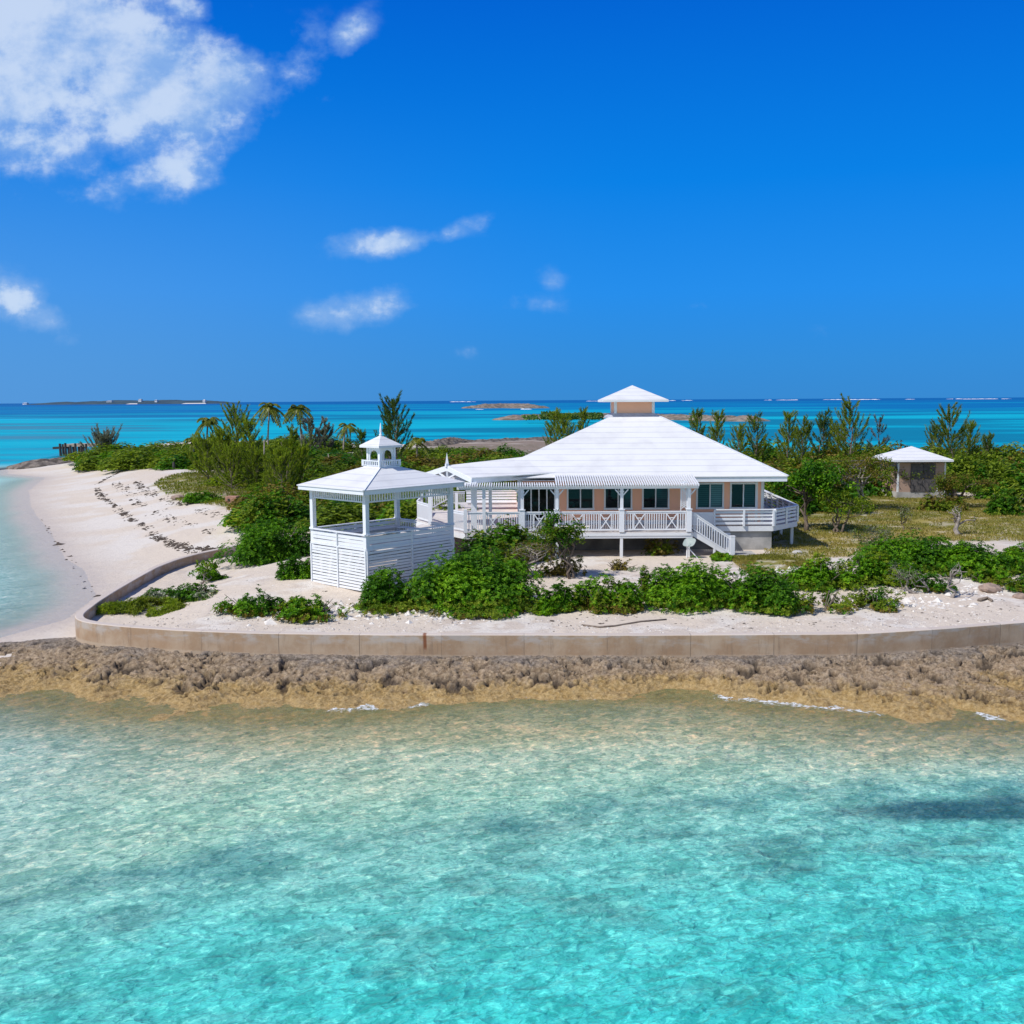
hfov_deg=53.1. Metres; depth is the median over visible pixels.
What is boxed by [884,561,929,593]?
snag
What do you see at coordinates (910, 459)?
shed
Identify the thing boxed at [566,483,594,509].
window
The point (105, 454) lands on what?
scrub bush
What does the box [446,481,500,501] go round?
scrub bush
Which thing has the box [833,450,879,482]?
scrub bush
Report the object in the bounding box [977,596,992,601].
driftwood
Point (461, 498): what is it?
scrub bush
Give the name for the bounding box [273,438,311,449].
scrub bush
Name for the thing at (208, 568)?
bush
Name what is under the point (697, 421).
casuarina
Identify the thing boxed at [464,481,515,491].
scrub bush
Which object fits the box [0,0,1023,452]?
sky
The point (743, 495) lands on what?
window
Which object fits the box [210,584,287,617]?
beach bush
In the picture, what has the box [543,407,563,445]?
casuarina
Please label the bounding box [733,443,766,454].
scrub bush
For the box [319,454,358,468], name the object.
scrub bush
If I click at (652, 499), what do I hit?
window
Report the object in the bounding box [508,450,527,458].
scrub bush
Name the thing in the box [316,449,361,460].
scrub bush
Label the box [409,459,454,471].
scrub bush
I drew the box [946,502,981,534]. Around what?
dead tree
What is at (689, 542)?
satellite dish
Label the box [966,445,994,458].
scrub bush
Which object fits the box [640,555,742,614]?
beach bush
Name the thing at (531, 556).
scrub tree
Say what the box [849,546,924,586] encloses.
beach bush
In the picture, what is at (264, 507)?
sea grape
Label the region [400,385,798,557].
house
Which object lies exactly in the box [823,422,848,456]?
casuarina
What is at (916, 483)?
door
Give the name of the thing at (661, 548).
scrub bush
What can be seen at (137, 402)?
island
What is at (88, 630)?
sea wall
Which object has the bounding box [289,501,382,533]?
scrub bush
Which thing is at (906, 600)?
coral rubble
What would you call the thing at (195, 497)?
shrub
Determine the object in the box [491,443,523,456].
scrub bush
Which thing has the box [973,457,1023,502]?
scrub bush
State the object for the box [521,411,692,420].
islet scrub
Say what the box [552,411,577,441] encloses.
casuarina
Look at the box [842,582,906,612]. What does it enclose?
shrub
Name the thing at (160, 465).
scrub bush
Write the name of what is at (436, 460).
scrub bush
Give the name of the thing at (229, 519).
scrub bush
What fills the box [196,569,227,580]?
shrub
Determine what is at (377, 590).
beach bush
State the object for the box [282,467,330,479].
scrub bush
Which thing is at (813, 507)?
scrub bush
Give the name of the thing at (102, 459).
scrub bush
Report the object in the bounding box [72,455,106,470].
scrub bush
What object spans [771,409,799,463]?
casuarina
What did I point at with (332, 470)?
scrub bush
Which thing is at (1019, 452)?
scrub bush
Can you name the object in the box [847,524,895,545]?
bush
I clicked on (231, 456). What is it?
casuarina
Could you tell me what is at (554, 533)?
scrub tree
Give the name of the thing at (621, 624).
driftwood
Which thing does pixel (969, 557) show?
beach bush
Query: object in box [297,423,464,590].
gazebo
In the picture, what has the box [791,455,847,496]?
scrub bush
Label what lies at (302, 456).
casuarina
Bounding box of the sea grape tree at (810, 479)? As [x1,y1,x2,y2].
[764,457,859,530]
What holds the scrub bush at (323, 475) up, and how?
on the ground at (106, 546)
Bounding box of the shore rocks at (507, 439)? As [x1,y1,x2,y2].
[463,436,557,442]
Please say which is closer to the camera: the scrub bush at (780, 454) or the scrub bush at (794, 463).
the scrub bush at (794, 463)
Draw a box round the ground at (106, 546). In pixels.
[0,440,1023,657]
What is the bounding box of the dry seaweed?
[41,471,226,596]
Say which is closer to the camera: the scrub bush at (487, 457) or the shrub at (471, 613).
the shrub at (471, 613)
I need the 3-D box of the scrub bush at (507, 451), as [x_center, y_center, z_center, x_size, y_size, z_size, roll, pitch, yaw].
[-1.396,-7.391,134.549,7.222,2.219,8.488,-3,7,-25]
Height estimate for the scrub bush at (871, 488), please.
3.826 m
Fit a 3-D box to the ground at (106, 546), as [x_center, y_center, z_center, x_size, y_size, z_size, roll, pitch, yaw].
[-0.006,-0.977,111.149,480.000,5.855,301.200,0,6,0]
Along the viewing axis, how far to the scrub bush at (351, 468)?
100.34 m
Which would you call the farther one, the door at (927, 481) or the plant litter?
the door at (927, 481)
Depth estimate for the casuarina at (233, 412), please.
106.28 m
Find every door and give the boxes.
[523,483,555,523]
[910,463,922,491]
[922,463,935,491]
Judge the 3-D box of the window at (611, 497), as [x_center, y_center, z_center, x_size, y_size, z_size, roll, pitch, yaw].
[5.845,-0.862,56.455,1.600,1.470,0.175,0,6,0]
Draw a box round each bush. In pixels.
[61,442,129,460]
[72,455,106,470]
[74,448,115,462]
[79,423,122,449]
[89,442,139,452]
[89,448,132,461]
[95,447,154,467]
[98,448,167,470]
[107,448,147,466]
[134,446,162,454]
[138,440,181,451]
[143,447,179,459]
[145,449,198,469]
[152,445,187,453]
[168,451,206,466]
[169,440,199,447]
[184,448,248,470]
[202,468,251,486]
[210,514,313,566]
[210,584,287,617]
[217,498,328,527]
[221,468,257,485]
[225,482,316,510]
[245,469,271,490]
[248,478,286,493]
[260,438,284,447]
[271,593,348,623]
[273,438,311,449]
[275,553,310,580]
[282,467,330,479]
[283,441,343,451]
[288,454,323,464]
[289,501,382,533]
[290,490,361,508]
[291,474,322,487]
[296,474,326,493]
[297,434,359,449]
[299,445,329,458]
[301,502,375,526]
[306,461,339,474]
[314,446,353,456]
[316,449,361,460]
[316,495,379,518]
[318,456,359,468]
[318,494,375,506]
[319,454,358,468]
[321,440,358,452]
[322,462,350,472]
[336,463,365,472]
[348,450,375,455]
[358,564,426,608]
[360,452,387,458]
[369,492,419,511]
[369,492,439,513]
[376,494,477,532]
[386,456,417,470]
[390,454,442,470]
[395,541,547,611]
[401,447,445,457]
[401,488,487,509]
[403,457,454,465]
[407,447,443,456]
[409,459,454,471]
[419,453,493,464]
[421,451,464,461]
[421,464,437,471]
[430,444,454,455]
[442,447,477,458]
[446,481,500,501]
[450,446,492,454]
[454,482,516,499]
[455,448,512,459]
[463,455,502,463]
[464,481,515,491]
[465,455,489,462]
[478,539,528,575]
[479,453,505,460]
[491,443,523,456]
[496,447,519,458]
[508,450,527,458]
[533,548,586,576]
[537,578,581,613]
[565,568,644,614]
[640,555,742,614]
[641,538,681,555]
[708,561,805,616]
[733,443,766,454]
[741,436,789,457]
[746,452,760,461]
[748,447,794,465]
[756,455,777,468]
[762,462,800,502]
[764,449,795,462]
[764,483,808,517]
[766,458,799,471]
[770,455,806,467]
[776,461,793,473]
[776,478,873,514]
[780,552,862,591]
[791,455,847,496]
[797,444,817,458]
[802,441,842,459]
[808,442,831,455]
[814,447,865,463]
[831,444,886,458]
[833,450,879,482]
[838,451,893,496]
[845,529,959,576]
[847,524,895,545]
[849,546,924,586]
[856,442,893,456]
[868,439,912,454]
[916,492,968,511]
[920,443,951,462]
[928,537,1023,577]
[937,452,991,486]
[946,451,984,468]
[948,447,1023,492]
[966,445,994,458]
[966,459,1023,492]
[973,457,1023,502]
[976,445,1023,462]
[981,441,1023,455]
[982,484,1023,515]
[986,444,1020,466]
[990,447,1023,472]
[991,453,1023,476]
[1002,542,1023,563]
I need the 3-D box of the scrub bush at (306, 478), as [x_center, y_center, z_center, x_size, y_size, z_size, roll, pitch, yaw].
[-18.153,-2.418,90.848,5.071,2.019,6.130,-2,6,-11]
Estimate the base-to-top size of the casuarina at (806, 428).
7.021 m
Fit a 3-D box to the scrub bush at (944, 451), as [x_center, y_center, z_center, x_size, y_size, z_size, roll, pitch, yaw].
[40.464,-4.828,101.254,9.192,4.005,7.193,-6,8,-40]
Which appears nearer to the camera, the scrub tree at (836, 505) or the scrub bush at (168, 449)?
the scrub tree at (836, 505)
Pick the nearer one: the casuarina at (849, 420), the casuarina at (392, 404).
the casuarina at (849, 420)
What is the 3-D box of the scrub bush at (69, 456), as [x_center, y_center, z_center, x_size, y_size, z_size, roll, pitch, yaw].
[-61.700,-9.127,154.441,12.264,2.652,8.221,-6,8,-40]
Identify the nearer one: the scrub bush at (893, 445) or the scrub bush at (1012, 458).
the scrub bush at (1012, 458)
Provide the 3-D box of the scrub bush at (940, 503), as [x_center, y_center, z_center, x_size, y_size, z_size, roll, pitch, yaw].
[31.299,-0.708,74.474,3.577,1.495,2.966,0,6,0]
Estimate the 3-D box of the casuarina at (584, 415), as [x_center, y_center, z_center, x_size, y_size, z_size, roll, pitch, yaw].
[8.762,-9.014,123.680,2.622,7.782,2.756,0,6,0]
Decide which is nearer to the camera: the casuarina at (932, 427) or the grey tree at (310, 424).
the casuarina at (932, 427)
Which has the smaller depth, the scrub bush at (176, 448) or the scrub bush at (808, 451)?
the scrub bush at (808, 451)
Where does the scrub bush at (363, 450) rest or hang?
on the ground at (106, 546)
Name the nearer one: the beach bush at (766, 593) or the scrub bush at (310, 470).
the beach bush at (766, 593)
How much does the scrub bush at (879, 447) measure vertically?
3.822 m
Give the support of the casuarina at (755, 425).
on the ground at (106, 546)
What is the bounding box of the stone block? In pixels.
[225,496,238,502]
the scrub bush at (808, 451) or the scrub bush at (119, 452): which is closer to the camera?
the scrub bush at (808, 451)
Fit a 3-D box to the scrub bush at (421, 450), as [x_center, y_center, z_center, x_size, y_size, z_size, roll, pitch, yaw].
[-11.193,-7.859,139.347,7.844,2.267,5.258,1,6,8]
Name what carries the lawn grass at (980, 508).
on the ground at (106, 546)
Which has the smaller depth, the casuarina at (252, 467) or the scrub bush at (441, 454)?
the casuarina at (252, 467)
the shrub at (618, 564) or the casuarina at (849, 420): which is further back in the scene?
the casuarina at (849, 420)
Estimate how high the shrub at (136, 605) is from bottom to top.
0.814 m
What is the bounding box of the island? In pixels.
[26,400,231,404]
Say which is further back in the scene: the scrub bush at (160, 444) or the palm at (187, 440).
the scrub bush at (160, 444)
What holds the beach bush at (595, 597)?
on the ground at (106, 546)
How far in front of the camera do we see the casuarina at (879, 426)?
109.42 m
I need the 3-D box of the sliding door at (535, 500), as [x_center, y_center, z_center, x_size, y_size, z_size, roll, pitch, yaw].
[1.487,-0.446,56.520,1.860,2.260,0.130,0,6,0]
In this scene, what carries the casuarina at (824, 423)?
on the ground at (106, 546)
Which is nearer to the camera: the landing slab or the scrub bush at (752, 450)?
the landing slab
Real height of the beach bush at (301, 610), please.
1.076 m
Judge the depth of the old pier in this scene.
193.44 m
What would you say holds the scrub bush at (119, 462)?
on the ground at (106, 546)
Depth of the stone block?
85.43 m
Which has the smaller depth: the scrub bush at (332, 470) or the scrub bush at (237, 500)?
the scrub bush at (237, 500)
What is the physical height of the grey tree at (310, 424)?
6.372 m
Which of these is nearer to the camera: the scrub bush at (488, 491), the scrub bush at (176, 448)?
the scrub bush at (488, 491)
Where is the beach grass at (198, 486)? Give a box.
[154,470,264,506]
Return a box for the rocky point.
[6,457,73,468]
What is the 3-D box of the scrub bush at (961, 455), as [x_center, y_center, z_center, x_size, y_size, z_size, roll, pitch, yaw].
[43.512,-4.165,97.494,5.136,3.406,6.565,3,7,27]
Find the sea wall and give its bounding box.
[75,544,1023,659]
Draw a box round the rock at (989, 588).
[978,583,1001,592]
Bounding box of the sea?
[0,397,1023,1023]
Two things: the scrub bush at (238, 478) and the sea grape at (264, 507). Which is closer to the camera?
the sea grape at (264, 507)
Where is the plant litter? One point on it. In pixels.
(637, 625)
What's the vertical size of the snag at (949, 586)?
1.662 m
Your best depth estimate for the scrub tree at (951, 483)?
76.48 m
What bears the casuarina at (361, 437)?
on the ground at (106, 546)
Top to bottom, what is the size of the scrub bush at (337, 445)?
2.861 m
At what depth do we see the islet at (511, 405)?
1312.96 m
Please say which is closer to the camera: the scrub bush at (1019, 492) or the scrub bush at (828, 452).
the scrub bush at (1019, 492)
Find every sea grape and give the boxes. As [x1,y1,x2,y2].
[232,479,316,534]
[458,514,558,564]
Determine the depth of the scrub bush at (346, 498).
76.45 m
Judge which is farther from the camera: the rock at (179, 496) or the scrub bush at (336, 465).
the scrub bush at (336, 465)
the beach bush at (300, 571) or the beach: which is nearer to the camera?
the beach bush at (300, 571)
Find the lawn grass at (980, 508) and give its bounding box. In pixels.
[764,493,1023,565]
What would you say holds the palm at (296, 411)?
on the ground at (106, 546)
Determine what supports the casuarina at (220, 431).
on the ground at (106, 546)
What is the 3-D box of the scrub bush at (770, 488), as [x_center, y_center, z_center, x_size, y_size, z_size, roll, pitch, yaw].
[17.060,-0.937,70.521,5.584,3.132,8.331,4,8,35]
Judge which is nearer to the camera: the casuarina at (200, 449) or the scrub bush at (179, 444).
the casuarina at (200, 449)
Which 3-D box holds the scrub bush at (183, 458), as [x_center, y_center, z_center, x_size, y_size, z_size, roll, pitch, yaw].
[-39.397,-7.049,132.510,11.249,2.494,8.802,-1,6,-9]
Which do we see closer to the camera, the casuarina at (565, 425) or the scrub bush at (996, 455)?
the scrub bush at (996, 455)
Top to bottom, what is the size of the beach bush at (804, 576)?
1.743 m
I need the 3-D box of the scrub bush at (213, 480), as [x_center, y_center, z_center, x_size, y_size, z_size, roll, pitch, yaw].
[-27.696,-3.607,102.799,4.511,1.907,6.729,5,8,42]
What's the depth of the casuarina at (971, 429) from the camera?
106.52 m
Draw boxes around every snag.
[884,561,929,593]
[937,562,961,597]
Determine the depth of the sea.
22.45 m
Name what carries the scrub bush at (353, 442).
on the ground at (106, 546)
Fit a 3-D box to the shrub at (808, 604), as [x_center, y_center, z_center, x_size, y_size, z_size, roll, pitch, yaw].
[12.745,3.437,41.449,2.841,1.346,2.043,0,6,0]
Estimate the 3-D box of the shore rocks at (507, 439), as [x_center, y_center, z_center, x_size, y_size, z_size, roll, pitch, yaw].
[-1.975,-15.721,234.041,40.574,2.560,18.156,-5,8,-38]
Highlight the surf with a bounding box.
[453,399,877,408]
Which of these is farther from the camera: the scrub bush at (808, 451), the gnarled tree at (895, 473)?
the scrub bush at (808, 451)
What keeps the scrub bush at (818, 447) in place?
on the ground at (106, 546)
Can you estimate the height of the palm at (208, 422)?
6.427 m
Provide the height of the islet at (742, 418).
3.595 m
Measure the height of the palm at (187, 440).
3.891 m
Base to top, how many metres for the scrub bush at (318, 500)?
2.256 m
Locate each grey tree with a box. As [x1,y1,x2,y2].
[291,417,326,452]
[313,416,334,452]
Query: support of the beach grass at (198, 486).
on the ground at (106, 546)
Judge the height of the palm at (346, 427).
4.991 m
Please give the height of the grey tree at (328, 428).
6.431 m
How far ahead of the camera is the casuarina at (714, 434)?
107.28 m
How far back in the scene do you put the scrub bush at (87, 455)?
149.31 m
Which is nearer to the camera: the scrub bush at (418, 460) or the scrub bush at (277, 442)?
the scrub bush at (418, 460)
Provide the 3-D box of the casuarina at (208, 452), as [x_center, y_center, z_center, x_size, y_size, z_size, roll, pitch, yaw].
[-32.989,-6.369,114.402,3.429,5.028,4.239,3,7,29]
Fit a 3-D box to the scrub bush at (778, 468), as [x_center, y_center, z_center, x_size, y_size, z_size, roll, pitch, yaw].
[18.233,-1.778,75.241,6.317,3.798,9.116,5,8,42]
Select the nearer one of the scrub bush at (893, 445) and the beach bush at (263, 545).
the beach bush at (263, 545)
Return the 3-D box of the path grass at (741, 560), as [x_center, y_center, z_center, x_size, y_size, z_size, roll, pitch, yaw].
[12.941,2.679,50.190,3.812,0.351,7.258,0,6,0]
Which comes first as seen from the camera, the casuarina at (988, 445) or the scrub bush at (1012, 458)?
the scrub bush at (1012, 458)
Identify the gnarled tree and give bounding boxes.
[808,449,894,509]
[883,464,946,480]
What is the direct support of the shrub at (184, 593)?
on the ground at (106, 546)
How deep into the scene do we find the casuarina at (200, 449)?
102.25 m
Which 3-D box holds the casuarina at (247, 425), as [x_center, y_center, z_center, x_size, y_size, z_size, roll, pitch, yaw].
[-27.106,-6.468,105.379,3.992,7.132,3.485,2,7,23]
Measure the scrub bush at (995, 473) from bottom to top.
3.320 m
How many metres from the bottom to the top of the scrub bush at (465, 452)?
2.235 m
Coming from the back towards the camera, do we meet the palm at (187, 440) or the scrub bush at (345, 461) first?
the palm at (187, 440)
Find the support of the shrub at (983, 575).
on the ground at (106, 546)
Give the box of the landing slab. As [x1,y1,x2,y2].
[735,551,754,554]
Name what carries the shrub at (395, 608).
on the ground at (106, 546)
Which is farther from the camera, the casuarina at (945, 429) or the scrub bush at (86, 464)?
the scrub bush at (86, 464)
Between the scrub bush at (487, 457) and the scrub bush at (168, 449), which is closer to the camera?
the scrub bush at (487, 457)
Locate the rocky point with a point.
(37, 463)
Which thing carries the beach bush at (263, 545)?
on the ground at (106, 546)
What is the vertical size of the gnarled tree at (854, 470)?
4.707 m
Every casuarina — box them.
[185,431,223,481]
[203,421,238,473]
[203,434,226,470]
[204,440,250,487]
[209,401,261,466]
[232,415,269,469]
[235,447,267,483]
[260,445,289,482]
[260,448,300,490]
[275,425,304,489]
[289,439,318,482]
[353,427,368,458]
[373,389,414,461]
[375,408,402,462]
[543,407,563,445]
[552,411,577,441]
[577,406,590,431]
[688,407,706,434]
[706,408,726,444]
[725,419,750,456]
[743,410,770,461]
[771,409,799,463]
[780,414,814,464]
[808,406,832,459]
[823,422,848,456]
[828,392,872,457]
[863,413,890,451]
[921,401,975,462]
[924,422,947,453]
[957,419,982,457]
[975,430,996,459]
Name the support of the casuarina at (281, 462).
on the ground at (106, 546)
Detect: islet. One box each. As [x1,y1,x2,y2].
[462,403,548,407]
[492,413,769,421]
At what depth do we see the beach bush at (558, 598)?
41.44 m
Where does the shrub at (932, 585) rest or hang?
on the ground at (106, 546)
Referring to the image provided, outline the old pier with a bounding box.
[53,443,96,456]
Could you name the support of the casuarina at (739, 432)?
on the ground at (106, 546)
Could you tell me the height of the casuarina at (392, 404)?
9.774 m
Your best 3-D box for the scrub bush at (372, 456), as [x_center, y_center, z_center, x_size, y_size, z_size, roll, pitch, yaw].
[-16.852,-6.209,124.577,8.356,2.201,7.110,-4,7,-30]
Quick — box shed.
[874,446,953,498]
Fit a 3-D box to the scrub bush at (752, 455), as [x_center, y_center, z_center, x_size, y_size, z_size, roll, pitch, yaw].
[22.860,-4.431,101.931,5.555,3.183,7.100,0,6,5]
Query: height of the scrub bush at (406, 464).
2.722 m
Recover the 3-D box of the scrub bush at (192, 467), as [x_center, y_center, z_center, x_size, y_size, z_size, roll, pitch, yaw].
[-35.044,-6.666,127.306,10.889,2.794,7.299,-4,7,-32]
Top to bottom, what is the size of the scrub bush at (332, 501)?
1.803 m
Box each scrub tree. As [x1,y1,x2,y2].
[492,535,567,577]
[527,509,588,578]
[816,489,877,532]
[898,504,912,530]
[929,471,999,500]
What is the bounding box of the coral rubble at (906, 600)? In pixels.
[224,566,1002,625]
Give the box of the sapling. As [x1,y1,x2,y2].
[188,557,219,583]
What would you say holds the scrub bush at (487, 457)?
on the ground at (106, 546)
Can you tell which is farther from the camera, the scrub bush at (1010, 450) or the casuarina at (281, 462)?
the scrub bush at (1010, 450)
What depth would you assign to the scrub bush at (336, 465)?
109.63 m
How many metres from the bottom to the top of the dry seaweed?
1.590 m
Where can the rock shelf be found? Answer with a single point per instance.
(951, 691)
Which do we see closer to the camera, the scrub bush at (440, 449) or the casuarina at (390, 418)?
the casuarina at (390, 418)
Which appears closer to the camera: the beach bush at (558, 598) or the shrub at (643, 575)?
the beach bush at (558, 598)
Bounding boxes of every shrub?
[96,595,189,616]
[141,582,218,601]
[182,489,224,503]
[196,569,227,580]
[347,598,429,615]
[428,600,535,619]
[533,596,556,615]
[608,558,640,570]
[638,565,651,596]
[709,551,733,561]
[796,580,859,614]
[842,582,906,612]
[909,571,958,592]
[971,567,1013,584]
[1000,573,1023,592]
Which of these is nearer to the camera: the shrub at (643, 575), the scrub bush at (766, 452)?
the shrub at (643, 575)
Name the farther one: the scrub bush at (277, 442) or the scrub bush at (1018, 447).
the scrub bush at (277, 442)
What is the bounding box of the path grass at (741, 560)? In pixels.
[731,553,808,579]
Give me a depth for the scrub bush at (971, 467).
90.59 m
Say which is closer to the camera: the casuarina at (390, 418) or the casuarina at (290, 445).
the casuarina at (290, 445)
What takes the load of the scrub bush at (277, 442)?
on the ground at (106, 546)
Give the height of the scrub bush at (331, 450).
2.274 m
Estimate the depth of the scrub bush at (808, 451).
119.26 m
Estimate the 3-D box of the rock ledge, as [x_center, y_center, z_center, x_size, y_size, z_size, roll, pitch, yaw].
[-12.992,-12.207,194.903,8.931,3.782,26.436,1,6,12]
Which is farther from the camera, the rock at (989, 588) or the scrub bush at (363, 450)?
the scrub bush at (363, 450)
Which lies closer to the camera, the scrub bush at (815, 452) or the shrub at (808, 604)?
the shrub at (808, 604)
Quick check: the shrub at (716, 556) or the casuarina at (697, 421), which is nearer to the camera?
the shrub at (716, 556)
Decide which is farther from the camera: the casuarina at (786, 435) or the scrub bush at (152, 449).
the scrub bush at (152, 449)
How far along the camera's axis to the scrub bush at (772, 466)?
82.91 m
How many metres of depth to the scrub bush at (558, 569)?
48.20 m
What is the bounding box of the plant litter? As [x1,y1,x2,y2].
[129,553,1009,631]
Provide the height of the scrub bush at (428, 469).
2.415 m
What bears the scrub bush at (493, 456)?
on the ground at (106, 546)
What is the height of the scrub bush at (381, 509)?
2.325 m
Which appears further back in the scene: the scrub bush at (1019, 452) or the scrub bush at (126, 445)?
the scrub bush at (126, 445)
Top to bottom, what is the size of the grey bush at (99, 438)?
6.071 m
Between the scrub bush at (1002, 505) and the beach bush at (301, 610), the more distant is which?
the scrub bush at (1002, 505)
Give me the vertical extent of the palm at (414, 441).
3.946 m
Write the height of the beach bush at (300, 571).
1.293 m
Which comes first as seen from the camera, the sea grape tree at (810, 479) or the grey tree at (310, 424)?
the sea grape tree at (810, 479)
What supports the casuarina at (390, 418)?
on the ground at (106, 546)
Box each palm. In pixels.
[181,437,203,454]
[194,417,220,451]
[253,402,289,444]
[282,404,315,440]
[334,423,358,449]
[399,437,432,457]
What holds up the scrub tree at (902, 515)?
on the ground at (106, 546)
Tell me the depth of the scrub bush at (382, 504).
73.72 m
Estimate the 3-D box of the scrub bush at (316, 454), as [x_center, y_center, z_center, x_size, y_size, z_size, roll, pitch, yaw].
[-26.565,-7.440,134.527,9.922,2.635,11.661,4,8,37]
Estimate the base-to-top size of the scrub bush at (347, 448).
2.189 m
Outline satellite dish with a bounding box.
[683,538,697,558]
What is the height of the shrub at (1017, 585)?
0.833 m
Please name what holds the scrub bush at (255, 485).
on the ground at (106, 546)
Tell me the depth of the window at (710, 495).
56.45 m
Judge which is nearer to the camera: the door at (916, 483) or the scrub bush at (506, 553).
the scrub bush at (506, 553)
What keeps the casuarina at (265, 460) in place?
on the ground at (106, 546)
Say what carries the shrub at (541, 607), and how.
on the ground at (106, 546)
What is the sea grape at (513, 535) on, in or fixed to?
on the ground at (106, 546)
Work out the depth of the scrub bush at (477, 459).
113.36 m
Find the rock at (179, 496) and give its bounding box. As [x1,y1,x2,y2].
[171,494,183,499]
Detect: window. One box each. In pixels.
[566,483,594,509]
[604,483,632,509]
[642,483,669,509]
[696,482,723,508]
[729,482,756,508]
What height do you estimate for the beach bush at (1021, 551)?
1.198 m
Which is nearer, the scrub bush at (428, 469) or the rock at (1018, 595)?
the rock at (1018, 595)
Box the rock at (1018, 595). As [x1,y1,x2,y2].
[1012,593,1023,598]
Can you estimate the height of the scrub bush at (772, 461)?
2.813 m
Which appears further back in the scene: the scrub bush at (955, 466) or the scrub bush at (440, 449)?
the scrub bush at (440, 449)
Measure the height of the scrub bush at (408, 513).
2.471 m
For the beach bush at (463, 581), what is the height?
2.767 m
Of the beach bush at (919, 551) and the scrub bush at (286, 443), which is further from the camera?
the scrub bush at (286, 443)
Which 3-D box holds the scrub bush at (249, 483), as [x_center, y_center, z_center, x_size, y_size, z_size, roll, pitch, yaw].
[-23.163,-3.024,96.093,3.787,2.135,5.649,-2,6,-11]
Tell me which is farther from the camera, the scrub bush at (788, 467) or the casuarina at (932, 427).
the casuarina at (932, 427)
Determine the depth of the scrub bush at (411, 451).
134.91 m
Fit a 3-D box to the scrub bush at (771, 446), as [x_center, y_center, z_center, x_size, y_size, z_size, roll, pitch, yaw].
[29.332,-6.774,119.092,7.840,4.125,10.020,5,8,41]
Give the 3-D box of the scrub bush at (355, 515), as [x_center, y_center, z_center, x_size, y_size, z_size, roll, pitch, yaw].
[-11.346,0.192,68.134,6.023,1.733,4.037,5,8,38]
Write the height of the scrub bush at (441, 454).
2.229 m
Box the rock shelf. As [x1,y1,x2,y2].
[0,637,1023,738]
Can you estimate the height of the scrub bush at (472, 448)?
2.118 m
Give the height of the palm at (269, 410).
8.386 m
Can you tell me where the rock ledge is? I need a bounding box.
[418,437,468,446]
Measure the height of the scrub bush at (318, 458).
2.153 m
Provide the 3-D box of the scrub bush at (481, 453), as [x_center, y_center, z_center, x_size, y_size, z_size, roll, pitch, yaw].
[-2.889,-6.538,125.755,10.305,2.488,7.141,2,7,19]
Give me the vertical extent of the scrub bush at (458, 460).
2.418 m
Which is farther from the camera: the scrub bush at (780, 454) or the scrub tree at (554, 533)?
the scrub bush at (780, 454)
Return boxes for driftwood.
[581,619,666,627]
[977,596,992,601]

